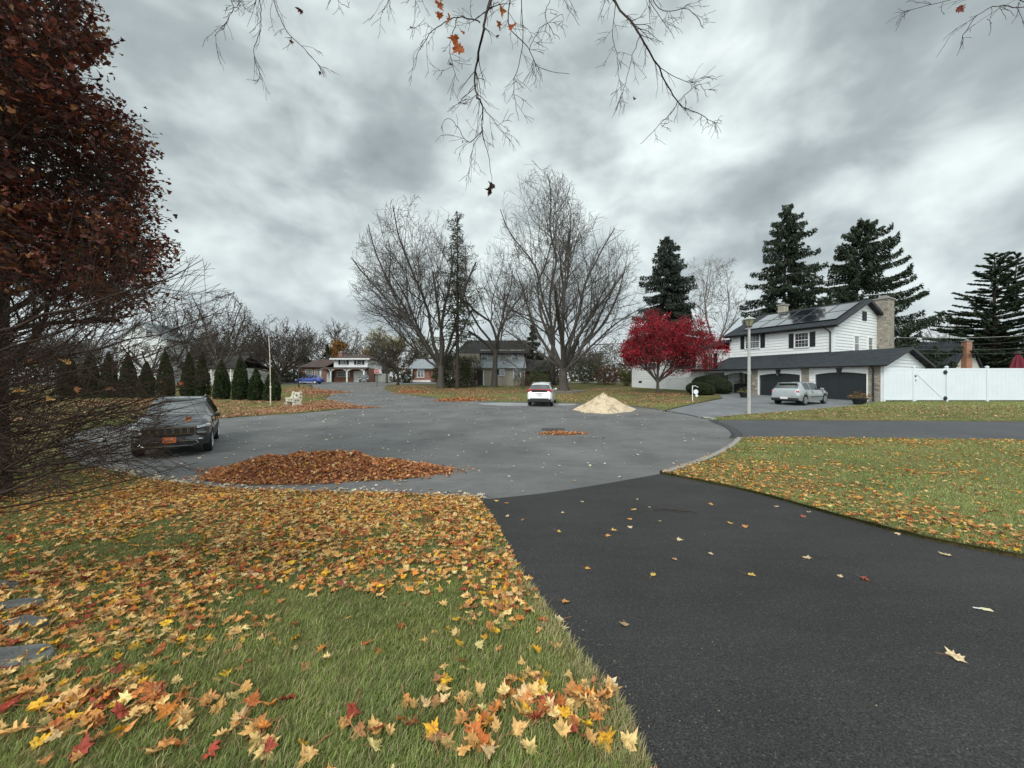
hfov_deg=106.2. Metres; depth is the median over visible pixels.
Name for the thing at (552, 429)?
manhole
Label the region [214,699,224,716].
maple leaf
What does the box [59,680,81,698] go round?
maple leaf
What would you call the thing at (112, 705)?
maple leaf
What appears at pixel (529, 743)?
maple leaf
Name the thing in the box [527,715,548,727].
maple leaf
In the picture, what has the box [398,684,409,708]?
maple leaf
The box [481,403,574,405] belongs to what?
gutter apron
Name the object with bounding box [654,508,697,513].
fallen twig
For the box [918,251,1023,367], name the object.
pine
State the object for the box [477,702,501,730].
maple leaf
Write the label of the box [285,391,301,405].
garden bench
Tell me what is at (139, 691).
maple leaf
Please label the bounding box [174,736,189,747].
maple leaf
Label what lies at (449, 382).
dark shrub
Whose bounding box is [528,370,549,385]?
green shrub
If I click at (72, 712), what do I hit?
maple leaf
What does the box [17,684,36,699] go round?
maple leaf
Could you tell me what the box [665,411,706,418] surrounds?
tar joint
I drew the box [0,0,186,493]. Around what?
red oak
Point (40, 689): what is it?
maple leaf
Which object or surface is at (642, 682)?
leaf crumbs
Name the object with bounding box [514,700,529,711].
maple leaf
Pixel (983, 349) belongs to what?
power line
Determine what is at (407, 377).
round bush
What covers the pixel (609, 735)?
maple leaf
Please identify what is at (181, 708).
maple leaf
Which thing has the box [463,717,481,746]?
maple leaf
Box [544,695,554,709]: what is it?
maple leaf
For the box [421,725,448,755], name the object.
maple leaf
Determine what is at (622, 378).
yellow shrub
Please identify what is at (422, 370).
window
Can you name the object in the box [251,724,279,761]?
maple leaf
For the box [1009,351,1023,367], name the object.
patio umbrella
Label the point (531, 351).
dark evergreen
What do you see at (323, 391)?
leaf pile
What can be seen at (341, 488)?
blown leaves
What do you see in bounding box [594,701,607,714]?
maple leaf
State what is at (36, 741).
maple leaf
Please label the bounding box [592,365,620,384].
rust shrub
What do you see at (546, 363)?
olive shrub
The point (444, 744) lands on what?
maple leaf
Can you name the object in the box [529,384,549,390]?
rear window
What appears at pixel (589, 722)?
maple leaf
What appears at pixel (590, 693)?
maple leaf
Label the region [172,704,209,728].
maple leaf
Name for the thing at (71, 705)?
maple leaf
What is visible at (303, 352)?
dark evergreen
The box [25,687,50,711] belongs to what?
maple leaf
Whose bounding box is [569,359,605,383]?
green shrub
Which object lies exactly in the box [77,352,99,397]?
arborvitae
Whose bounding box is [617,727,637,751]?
maple leaf
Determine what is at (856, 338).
window
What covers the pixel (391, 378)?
woodland undergrowth
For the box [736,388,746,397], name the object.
flower pot
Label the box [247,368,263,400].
arborvitae
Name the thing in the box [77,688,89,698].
maple leaf
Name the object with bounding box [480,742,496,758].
maple leaf
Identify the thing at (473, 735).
maple leaf
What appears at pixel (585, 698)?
maple leaf
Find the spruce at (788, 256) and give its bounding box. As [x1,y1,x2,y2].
[739,203,839,324]
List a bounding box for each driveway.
[480,474,1023,767]
[667,392,872,416]
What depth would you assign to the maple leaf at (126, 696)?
1.90 m
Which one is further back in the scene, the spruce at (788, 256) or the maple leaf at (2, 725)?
the spruce at (788, 256)
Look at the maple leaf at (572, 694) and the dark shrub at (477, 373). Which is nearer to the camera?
the maple leaf at (572, 694)
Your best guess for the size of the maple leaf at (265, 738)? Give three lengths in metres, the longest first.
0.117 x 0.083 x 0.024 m
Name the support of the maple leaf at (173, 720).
on the lawn ground at (622, 391)
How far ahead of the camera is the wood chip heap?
23.89 m
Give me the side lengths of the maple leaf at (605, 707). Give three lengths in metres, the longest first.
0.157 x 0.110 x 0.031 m
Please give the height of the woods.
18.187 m
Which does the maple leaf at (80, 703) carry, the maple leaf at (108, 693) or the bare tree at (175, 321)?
the maple leaf at (108, 693)
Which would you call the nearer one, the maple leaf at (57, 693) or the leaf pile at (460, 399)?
the maple leaf at (57, 693)
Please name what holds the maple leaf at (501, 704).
on the lawn ground at (622, 391)
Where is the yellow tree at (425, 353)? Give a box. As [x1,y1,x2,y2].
[405,333,446,361]
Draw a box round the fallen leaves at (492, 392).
[390,385,1020,417]
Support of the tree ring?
on the lawn ground at (622, 391)
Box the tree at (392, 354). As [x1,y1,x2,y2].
[376,339,419,384]
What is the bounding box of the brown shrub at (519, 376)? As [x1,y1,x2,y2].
[513,374,530,385]
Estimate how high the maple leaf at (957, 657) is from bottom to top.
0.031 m
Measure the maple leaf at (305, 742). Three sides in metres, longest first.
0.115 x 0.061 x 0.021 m
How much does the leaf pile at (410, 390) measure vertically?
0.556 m
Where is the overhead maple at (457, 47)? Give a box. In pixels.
[202,0,1023,195]
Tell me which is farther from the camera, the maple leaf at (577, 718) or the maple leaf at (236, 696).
the maple leaf at (236, 696)
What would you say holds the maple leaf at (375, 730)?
on the lawn ground at (622, 391)
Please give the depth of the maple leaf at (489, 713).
1.80 m
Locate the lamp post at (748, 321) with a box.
[743,315,755,413]
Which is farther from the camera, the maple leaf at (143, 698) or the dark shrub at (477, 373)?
the dark shrub at (477, 373)
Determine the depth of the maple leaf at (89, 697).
1.91 m
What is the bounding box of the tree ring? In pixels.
[555,390,585,392]
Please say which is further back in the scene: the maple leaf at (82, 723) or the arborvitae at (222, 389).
the arborvitae at (222, 389)
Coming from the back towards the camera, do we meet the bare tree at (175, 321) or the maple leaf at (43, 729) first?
the bare tree at (175, 321)
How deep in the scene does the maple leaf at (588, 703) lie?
1.88 m
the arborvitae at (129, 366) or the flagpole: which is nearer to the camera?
the flagpole
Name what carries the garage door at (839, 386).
in the white house at (841, 351)
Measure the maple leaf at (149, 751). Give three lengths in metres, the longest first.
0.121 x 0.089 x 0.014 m
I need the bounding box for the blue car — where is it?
[295,375,323,383]
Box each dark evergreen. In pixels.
[293,345,310,381]
[322,344,330,357]
[524,326,543,359]
[895,334,917,347]
[973,330,1023,366]
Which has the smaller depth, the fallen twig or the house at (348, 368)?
the fallen twig
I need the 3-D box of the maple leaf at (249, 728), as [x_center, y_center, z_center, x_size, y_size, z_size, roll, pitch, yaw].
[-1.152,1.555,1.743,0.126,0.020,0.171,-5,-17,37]
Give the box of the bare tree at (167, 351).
[115,342,184,373]
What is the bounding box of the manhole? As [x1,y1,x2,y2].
[541,428,564,430]
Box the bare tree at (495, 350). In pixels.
[454,238,532,386]
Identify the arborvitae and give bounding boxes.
[54,356,78,396]
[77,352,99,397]
[98,353,118,397]
[117,354,136,397]
[135,361,155,397]
[154,351,175,397]
[179,353,195,395]
[193,351,211,396]
[211,360,230,398]
[230,356,248,399]
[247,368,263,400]
[262,367,281,400]
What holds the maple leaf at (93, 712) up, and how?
on the lawn ground at (622, 391)
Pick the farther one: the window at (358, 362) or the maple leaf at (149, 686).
the window at (358, 362)
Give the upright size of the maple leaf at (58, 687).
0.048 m
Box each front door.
[327,372,329,381]
[477,370,482,384]
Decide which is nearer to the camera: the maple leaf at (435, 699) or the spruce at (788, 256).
the maple leaf at (435, 699)
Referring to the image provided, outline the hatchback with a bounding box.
[771,380,827,404]
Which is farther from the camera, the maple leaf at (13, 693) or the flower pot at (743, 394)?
the flower pot at (743, 394)
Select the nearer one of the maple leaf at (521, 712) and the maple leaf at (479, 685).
the maple leaf at (521, 712)
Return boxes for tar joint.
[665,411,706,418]
[708,420,742,437]
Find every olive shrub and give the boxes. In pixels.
[531,360,559,384]
[592,339,629,381]
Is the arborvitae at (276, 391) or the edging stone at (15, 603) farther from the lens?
the arborvitae at (276, 391)
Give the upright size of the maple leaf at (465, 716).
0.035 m
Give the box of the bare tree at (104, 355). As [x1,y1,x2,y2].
[82,347,135,373]
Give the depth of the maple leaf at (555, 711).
1.80 m
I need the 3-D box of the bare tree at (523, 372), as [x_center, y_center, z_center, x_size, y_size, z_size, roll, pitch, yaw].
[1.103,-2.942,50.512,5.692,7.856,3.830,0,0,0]
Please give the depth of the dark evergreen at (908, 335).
63.71 m
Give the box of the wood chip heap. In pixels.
[573,392,635,413]
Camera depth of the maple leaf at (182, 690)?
1.94 m
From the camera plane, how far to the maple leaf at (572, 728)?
1.72 m
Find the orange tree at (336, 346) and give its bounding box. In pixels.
[322,340,349,357]
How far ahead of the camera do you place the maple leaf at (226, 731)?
1.70 m
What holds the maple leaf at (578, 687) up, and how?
on the maple leaf at (579, 704)
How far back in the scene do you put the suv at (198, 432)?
11.82 m
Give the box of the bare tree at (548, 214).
[494,160,593,384]
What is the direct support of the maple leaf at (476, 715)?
on the lawn ground at (622, 391)
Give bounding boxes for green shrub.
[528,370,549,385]
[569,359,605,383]
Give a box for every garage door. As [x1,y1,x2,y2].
[354,371,366,381]
[760,374,799,394]
[816,372,865,399]
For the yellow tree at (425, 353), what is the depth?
85.27 m
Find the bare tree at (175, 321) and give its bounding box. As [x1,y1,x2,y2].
[134,298,214,384]
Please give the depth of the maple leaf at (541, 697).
1.91 m
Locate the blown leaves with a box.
[85,386,730,498]
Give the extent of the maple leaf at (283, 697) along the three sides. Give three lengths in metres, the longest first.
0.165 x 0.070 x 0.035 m
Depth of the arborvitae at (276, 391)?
31.16 m
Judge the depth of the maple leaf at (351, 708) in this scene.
1.82 m
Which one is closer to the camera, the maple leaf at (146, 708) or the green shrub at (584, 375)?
the maple leaf at (146, 708)
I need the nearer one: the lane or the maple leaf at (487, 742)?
the maple leaf at (487, 742)
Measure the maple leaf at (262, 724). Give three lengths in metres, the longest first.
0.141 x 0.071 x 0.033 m
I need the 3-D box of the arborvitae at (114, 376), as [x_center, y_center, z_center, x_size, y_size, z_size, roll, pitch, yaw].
[-36.667,-0.814,35.009,1.493,4.271,1.419,0,0,-45]
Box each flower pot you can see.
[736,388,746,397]
[847,390,872,404]
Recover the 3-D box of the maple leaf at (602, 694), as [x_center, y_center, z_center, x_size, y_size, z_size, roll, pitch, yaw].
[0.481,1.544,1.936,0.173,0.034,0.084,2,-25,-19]
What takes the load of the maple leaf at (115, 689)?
on the lawn ground at (622, 391)
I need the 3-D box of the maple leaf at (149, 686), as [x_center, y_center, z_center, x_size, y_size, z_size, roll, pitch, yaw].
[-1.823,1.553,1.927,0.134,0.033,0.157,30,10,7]
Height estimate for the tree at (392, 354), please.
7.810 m
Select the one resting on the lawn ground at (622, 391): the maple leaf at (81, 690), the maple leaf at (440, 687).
the maple leaf at (440, 687)
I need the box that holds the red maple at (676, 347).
[617,308,730,392]
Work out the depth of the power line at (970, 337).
41.97 m
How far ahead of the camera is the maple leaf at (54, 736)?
1.70 m
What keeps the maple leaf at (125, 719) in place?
on the lawn ground at (622, 391)
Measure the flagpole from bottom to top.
5.148 m
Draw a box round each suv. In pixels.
[127,394,220,456]
[358,375,369,381]
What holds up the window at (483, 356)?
in the house at (506, 373)
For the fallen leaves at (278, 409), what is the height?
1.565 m
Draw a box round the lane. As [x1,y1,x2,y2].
[717,420,1023,439]
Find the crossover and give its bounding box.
[527,382,556,405]
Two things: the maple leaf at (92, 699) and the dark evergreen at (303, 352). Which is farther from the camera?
the dark evergreen at (303, 352)
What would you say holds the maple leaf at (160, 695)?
on the lawn ground at (622, 391)
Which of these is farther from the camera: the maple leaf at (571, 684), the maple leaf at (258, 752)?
the maple leaf at (571, 684)
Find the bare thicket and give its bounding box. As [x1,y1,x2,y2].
[0,107,282,512]
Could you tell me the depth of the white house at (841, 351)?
35.06 m
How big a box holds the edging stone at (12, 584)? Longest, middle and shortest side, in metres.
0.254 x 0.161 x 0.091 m
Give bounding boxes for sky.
[4,0,1023,381]
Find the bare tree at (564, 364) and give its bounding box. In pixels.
[492,211,650,390]
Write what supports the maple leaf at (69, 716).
on the lawn ground at (622, 391)
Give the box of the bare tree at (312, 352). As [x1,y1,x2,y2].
[285,346,331,368]
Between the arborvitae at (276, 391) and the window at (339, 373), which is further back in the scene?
the window at (339, 373)
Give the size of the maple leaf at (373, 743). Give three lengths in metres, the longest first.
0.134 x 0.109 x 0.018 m
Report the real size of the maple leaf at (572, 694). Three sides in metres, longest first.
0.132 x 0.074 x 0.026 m
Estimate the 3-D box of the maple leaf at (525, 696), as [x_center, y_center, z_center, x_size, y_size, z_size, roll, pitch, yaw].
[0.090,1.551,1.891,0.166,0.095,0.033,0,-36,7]
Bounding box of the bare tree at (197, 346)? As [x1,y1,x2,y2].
[158,323,231,384]
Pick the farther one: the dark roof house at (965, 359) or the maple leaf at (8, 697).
the dark roof house at (965, 359)
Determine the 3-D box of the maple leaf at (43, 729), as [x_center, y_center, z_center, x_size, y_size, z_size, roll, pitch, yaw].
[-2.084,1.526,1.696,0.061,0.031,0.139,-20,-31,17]
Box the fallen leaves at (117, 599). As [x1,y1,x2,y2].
[0,467,656,767]
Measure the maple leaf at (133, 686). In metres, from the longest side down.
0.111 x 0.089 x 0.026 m
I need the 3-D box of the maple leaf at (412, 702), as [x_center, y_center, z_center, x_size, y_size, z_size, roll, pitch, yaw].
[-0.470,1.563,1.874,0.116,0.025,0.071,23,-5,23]
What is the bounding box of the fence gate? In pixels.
[915,368,947,400]
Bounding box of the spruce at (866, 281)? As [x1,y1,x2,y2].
[810,218,963,368]
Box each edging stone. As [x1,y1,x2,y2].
[0,579,19,590]
[0,598,45,611]
[0,643,55,670]
[3,615,52,631]
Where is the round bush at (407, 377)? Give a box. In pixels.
[399,371,414,382]
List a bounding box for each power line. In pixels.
[897,335,1023,337]
[922,348,1019,349]
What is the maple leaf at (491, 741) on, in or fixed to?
on the lawn ground at (622, 391)
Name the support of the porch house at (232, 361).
on the lawn ground at (622, 391)
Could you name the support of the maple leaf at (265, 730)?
on the lawn ground at (622, 391)
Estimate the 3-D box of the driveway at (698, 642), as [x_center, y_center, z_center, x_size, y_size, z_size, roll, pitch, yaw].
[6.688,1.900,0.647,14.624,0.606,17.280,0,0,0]
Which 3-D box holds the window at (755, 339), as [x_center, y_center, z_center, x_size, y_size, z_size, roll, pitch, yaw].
[24.463,-4.295,39.132,0.140,1.450,1.546,0,0,-28]
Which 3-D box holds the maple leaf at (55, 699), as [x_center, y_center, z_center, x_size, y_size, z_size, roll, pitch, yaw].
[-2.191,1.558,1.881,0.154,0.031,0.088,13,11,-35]
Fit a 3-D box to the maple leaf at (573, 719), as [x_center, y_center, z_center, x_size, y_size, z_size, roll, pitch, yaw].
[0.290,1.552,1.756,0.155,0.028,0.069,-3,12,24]
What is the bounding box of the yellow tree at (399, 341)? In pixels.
[358,325,408,373]
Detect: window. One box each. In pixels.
[305,369,312,374]
[337,371,349,376]
[356,360,361,364]
[417,369,420,377]
[420,369,423,377]
[481,354,487,358]
[497,369,504,375]
[512,354,517,358]
[513,369,520,377]
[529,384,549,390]
[647,357,656,369]
[744,335,759,348]
[794,331,809,347]
[853,335,859,349]
[867,337,872,349]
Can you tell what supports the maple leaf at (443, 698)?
on the lawn ground at (622, 391)
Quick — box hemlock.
[422,211,486,387]
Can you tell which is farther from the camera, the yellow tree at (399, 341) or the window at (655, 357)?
the yellow tree at (399, 341)
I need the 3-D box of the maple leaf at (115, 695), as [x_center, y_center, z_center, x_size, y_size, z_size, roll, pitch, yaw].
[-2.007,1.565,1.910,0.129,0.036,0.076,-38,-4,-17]
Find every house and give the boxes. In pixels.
[113,322,191,384]
[181,356,269,385]
[299,351,388,381]
[407,359,445,381]
[453,340,549,385]
[632,295,935,401]
[916,339,983,368]
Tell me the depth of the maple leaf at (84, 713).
1.80 m
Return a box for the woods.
[9,317,1022,380]
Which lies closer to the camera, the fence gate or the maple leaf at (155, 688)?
the maple leaf at (155, 688)
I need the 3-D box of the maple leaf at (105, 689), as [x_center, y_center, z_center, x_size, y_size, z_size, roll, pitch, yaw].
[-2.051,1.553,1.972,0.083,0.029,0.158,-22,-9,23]
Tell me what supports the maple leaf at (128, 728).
on the lawn ground at (622, 391)
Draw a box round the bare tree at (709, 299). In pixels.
[684,254,747,338]
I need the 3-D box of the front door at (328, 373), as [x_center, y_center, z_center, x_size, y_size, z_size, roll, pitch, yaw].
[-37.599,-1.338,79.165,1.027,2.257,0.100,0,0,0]
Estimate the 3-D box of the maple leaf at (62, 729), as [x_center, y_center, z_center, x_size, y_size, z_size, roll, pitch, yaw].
[-2.016,1.562,1.708,0.101,0.025,0.185,28,4,-9]
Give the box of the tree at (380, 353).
[366,337,402,382]
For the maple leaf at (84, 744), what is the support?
on the lawn ground at (622, 391)
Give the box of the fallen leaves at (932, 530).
[660,436,1023,551]
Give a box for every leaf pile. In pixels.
[182,449,477,486]
[287,404,379,408]
[291,389,350,393]
[393,389,430,392]
[435,397,491,401]
[537,430,589,434]
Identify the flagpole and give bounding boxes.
[268,336,270,404]
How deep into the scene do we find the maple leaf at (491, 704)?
1.86 m
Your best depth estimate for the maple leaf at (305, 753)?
1.60 m
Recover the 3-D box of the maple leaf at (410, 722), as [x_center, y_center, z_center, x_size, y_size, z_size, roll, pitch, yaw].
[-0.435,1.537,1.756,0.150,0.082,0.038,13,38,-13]
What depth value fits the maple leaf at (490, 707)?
1.84 m
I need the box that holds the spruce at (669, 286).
[620,236,712,381]
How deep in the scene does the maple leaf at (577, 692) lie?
1.95 m
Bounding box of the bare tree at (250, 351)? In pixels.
[217,317,281,362]
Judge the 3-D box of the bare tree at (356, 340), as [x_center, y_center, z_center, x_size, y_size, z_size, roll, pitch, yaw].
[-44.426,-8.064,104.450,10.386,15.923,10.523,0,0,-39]
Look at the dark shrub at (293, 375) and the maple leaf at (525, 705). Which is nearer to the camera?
the maple leaf at (525, 705)
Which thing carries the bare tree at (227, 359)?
on the lawn ground at (622, 391)
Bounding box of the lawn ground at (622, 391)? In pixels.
[0,381,1023,767]
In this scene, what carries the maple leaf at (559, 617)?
on the driveway at (698, 642)
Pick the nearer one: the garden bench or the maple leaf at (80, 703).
the maple leaf at (80, 703)
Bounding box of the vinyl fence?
[882,366,1023,401]
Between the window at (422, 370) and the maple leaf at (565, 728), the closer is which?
the maple leaf at (565, 728)
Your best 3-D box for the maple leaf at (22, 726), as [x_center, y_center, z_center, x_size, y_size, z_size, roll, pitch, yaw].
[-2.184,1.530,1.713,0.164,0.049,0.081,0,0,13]
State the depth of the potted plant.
37.30 m
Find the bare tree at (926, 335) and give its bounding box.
[911,314,963,341]
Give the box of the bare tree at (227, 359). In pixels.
[177,290,257,368]
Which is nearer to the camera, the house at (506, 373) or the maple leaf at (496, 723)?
the maple leaf at (496, 723)
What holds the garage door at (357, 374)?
in the house at (348, 368)
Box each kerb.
[408,394,666,410]
[660,437,741,472]
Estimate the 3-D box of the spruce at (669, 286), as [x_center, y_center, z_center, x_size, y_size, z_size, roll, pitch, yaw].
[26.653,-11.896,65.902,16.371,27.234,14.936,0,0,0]
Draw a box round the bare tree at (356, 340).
[329,327,365,354]
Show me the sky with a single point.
(836, 114)
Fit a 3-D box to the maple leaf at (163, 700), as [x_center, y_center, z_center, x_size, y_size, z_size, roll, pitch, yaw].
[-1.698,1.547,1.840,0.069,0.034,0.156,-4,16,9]
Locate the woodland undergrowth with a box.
[9,331,1013,381]
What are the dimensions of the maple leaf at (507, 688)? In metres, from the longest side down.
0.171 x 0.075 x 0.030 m
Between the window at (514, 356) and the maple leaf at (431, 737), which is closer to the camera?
the maple leaf at (431, 737)
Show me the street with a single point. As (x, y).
(528, 459)
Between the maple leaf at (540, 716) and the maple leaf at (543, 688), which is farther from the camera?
the maple leaf at (543, 688)
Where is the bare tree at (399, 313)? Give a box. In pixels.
[347,194,482,388]
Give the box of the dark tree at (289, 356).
[242,314,311,383]
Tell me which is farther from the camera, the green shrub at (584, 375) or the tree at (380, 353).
the tree at (380, 353)
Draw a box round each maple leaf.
[0,683,18,693]
[0,685,22,700]
[0,688,32,701]
[0,695,20,712]
[0,717,46,735]
[0,719,22,729]
[9,729,54,764]
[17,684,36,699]
[20,685,40,699]
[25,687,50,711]
[25,695,50,712]
[27,694,62,721]
[31,677,57,692]
[32,720,75,755]
[36,713,79,732]
[36,724,58,733]
[37,708,52,724]
[38,690,63,699]
[43,692,63,706]
[43,720,76,742]
[45,683,93,710]
[46,702,62,712]
[47,713,67,726]
[50,707,83,715]
[51,680,72,695]
[54,707,107,728]
[57,711,84,720]
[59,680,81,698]
[59,705,74,721]
[61,730,94,764]
[62,686,89,708]
[63,700,78,709]
[67,694,89,709]
[70,701,94,721]
[70,737,95,763]
[73,714,105,727]
[76,715,98,734]
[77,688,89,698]
[80,689,97,700]
[81,730,105,748]
[86,684,103,694]
[89,689,113,709]
[90,712,109,739]
[94,676,129,696]
[96,699,115,710]
[97,688,113,703]
[99,684,123,692]
[103,700,133,718]
[105,692,132,707]
[106,687,121,700]
[108,724,131,733]
[111,679,151,708]
[114,705,145,720]
[114,718,137,738]
[122,676,137,693]
[122,714,135,722]
[125,684,136,693]
[126,686,144,701]
[133,679,164,704]
[133,698,151,703]
[134,690,168,698]
[136,690,153,702]
[136,702,151,716]
[138,691,165,712]
[139,734,177,749]
[140,677,164,694]
[141,693,172,723]
[145,746,166,753]
[146,682,168,694]
[153,695,180,721]
[162,715,194,730]
[165,706,189,730]
[170,684,184,702]
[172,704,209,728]
[173,685,191,700]
[173,700,190,715]
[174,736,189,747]
[179,696,193,717]
[188,687,219,704]
[198,693,226,714]
[199,735,221,763]
[203,688,220,699]
[213,727,236,736]
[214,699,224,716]
[226,688,240,700]
[227,708,248,730]
[229,706,253,724]
[230,679,252,693]
[230,702,251,736]
[237,709,270,729]
[237,719,278,735]
[242,688,260,707]
[245,727,270,738]
[248,717,271,755]
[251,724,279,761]
[254,714,282,728]
[262,698,277,705]
[262,719,279,743]
[262,734,278,767]
[280,692,296,700]
[296,734,326,767]
[298,738,309,744]
[326,712,354,736]
[345,716,366,741]
[347,689,360,719]
[353,714,384,732]
[362,723,382,737]
[362,735,382,751]
[385,723,395,735]
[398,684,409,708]
[401,714,432,725]
[408,697,425,709]
[416,694,448,709]
[419,695,431,714]
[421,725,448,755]
[423,716,449,737]
[428,721,456,752]
[431,679,450,691]
[433,691,450,708]
[452,692,466,706]
[453,699,475,725]
[455,735,472,755]
[457,676,472,702]
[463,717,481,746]
[463,728,477,749]
[467,712,485,724]
[467,739,496,743]
[471,728,490,753]
[475,680,485,696]
[475,703,497,724]
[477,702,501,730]
[478,699,488,711]
[480,709,488,722]
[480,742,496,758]
[482,733,498,767]
[486,696,500,722]
[488,698,505,710]
[490,714,501,744]
[494,698,508,710]
[496,677,509,699]
[497,681,521,694]
[500,716,530,736]
[508,687,517,698]
[511,678,533,703]
[514,688,544,707]
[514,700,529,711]
[518,701,533,717]
[518,709,531,714]
[519,736,549,758]
[524,683,537,706]
[527,683,532,706]
[527,708,543,718]
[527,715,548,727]
[529,677,540,697]
[531,678,557,694]
[534,708,546,720]
[535,675,547,694]
[535,690,557,713]
[538,691,554,709]
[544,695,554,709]
[546,704,560,722]
[552,704,571,718]
[553,690,565,708]
[553,714,571,750]
[555,615,570,621]
[561,688,574,711]
[562,673,580,707]
[563,681,584,695]
[563,714,592,725]
[565,689,578,699]
[567,711,592,726]
[567,723,578,734]
[571,683,584,698]
[571,694,601,709]
[573,696,584,712]
[575,726,586,737]
[578,691,593,704]
[580,686,596,709]
[580,718,592,725]
[581,687,604,700]
[585,723,602,760]
[587,693,611,709]
[590,712,604,720]
[592,675,621,692]
[594,686,619,697]
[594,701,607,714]
[595,709,615,753]
[601,677,617,685]
[603,685,619,698]
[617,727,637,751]
[936,646,966,662]
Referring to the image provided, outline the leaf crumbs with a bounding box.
[486,500,978,765]
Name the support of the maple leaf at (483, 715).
on the lawn ground at (622, 391)
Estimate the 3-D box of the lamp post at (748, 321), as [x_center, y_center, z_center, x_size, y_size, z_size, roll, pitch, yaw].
[12.981,-0.999,21.056,0.680,5.532,0.589,0,0,0]
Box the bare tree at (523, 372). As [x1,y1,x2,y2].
[499,334,540,388]
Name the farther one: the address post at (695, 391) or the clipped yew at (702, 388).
the clipped yew at (702, 388)
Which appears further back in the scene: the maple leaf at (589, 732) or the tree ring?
the tree ring
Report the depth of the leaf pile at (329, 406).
26.01 m
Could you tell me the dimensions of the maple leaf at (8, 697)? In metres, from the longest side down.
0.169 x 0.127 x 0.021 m
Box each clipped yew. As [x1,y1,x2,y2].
[685,382,715,394]
[692,375,732,393]
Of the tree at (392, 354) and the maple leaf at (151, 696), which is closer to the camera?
the maple leaf at (151, 696)
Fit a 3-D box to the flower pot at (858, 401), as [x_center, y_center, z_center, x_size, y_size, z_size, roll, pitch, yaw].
[22.954,0.867,25.399,1.317,0.973,1.282,0,0,0]
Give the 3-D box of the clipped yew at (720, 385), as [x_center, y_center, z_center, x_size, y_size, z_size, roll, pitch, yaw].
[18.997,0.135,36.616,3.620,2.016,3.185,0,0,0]
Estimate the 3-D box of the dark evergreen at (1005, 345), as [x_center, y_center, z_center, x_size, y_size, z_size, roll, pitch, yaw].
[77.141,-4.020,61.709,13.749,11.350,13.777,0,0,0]
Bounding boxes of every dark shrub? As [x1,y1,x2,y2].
[277,369,307,382]
[429,351,475,387]
[453,353,484,386]
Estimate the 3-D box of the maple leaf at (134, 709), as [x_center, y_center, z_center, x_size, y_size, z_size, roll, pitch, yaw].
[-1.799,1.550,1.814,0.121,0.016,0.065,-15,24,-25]
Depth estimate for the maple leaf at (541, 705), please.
1.85 m
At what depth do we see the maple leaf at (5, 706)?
1.86 m
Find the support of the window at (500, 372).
in the house at (506, 373)
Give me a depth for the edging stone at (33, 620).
2.59 m
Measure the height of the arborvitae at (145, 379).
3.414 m
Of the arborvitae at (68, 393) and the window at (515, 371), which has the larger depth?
the window at (515, 371)
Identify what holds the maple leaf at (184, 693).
on the lawn ground at (622, 391)
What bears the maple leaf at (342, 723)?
on the lawn ground at (622, 391)
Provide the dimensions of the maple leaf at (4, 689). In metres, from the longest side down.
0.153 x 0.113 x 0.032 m
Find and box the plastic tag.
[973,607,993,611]
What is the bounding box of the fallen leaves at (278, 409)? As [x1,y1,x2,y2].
[10,386,360,423]
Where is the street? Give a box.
[30,381,735,498]
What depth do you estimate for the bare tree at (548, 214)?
58.31 m
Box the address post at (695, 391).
[692,385,697,400]
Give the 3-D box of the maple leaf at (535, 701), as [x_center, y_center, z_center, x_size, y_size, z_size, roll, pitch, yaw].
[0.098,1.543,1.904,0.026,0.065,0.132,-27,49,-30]
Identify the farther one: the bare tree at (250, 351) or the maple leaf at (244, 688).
the bare tree at (250, 351)
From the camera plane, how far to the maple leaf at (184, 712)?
1.81 m
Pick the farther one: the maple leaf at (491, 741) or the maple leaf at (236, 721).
the maple leaf at (236, 721)
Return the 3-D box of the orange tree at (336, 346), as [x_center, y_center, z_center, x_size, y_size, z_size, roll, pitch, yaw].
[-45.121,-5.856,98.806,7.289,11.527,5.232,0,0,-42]
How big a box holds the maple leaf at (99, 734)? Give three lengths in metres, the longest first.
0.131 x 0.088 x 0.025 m
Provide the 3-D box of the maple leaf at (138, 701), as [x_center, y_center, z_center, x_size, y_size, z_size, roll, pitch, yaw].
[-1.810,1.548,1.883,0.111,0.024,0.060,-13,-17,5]
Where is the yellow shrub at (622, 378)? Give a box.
[617,368,631,385]
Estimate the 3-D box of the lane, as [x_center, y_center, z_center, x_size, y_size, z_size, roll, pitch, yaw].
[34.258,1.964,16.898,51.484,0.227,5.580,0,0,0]
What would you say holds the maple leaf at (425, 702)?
on the lawn ground at (622, 391)
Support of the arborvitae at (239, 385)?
on the lawn ground at (622, 391)
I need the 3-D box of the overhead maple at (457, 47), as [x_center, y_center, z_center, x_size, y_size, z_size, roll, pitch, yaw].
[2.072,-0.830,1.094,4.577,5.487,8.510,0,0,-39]
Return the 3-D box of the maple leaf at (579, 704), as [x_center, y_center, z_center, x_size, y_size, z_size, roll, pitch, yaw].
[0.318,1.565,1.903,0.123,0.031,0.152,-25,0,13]
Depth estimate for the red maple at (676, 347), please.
35.68 m
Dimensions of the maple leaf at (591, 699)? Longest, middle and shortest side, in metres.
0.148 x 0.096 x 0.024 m
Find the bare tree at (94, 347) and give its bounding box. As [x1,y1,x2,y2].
[21,302,125,375]
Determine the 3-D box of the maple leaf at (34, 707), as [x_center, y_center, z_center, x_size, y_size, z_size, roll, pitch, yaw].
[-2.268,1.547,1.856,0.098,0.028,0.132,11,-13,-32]

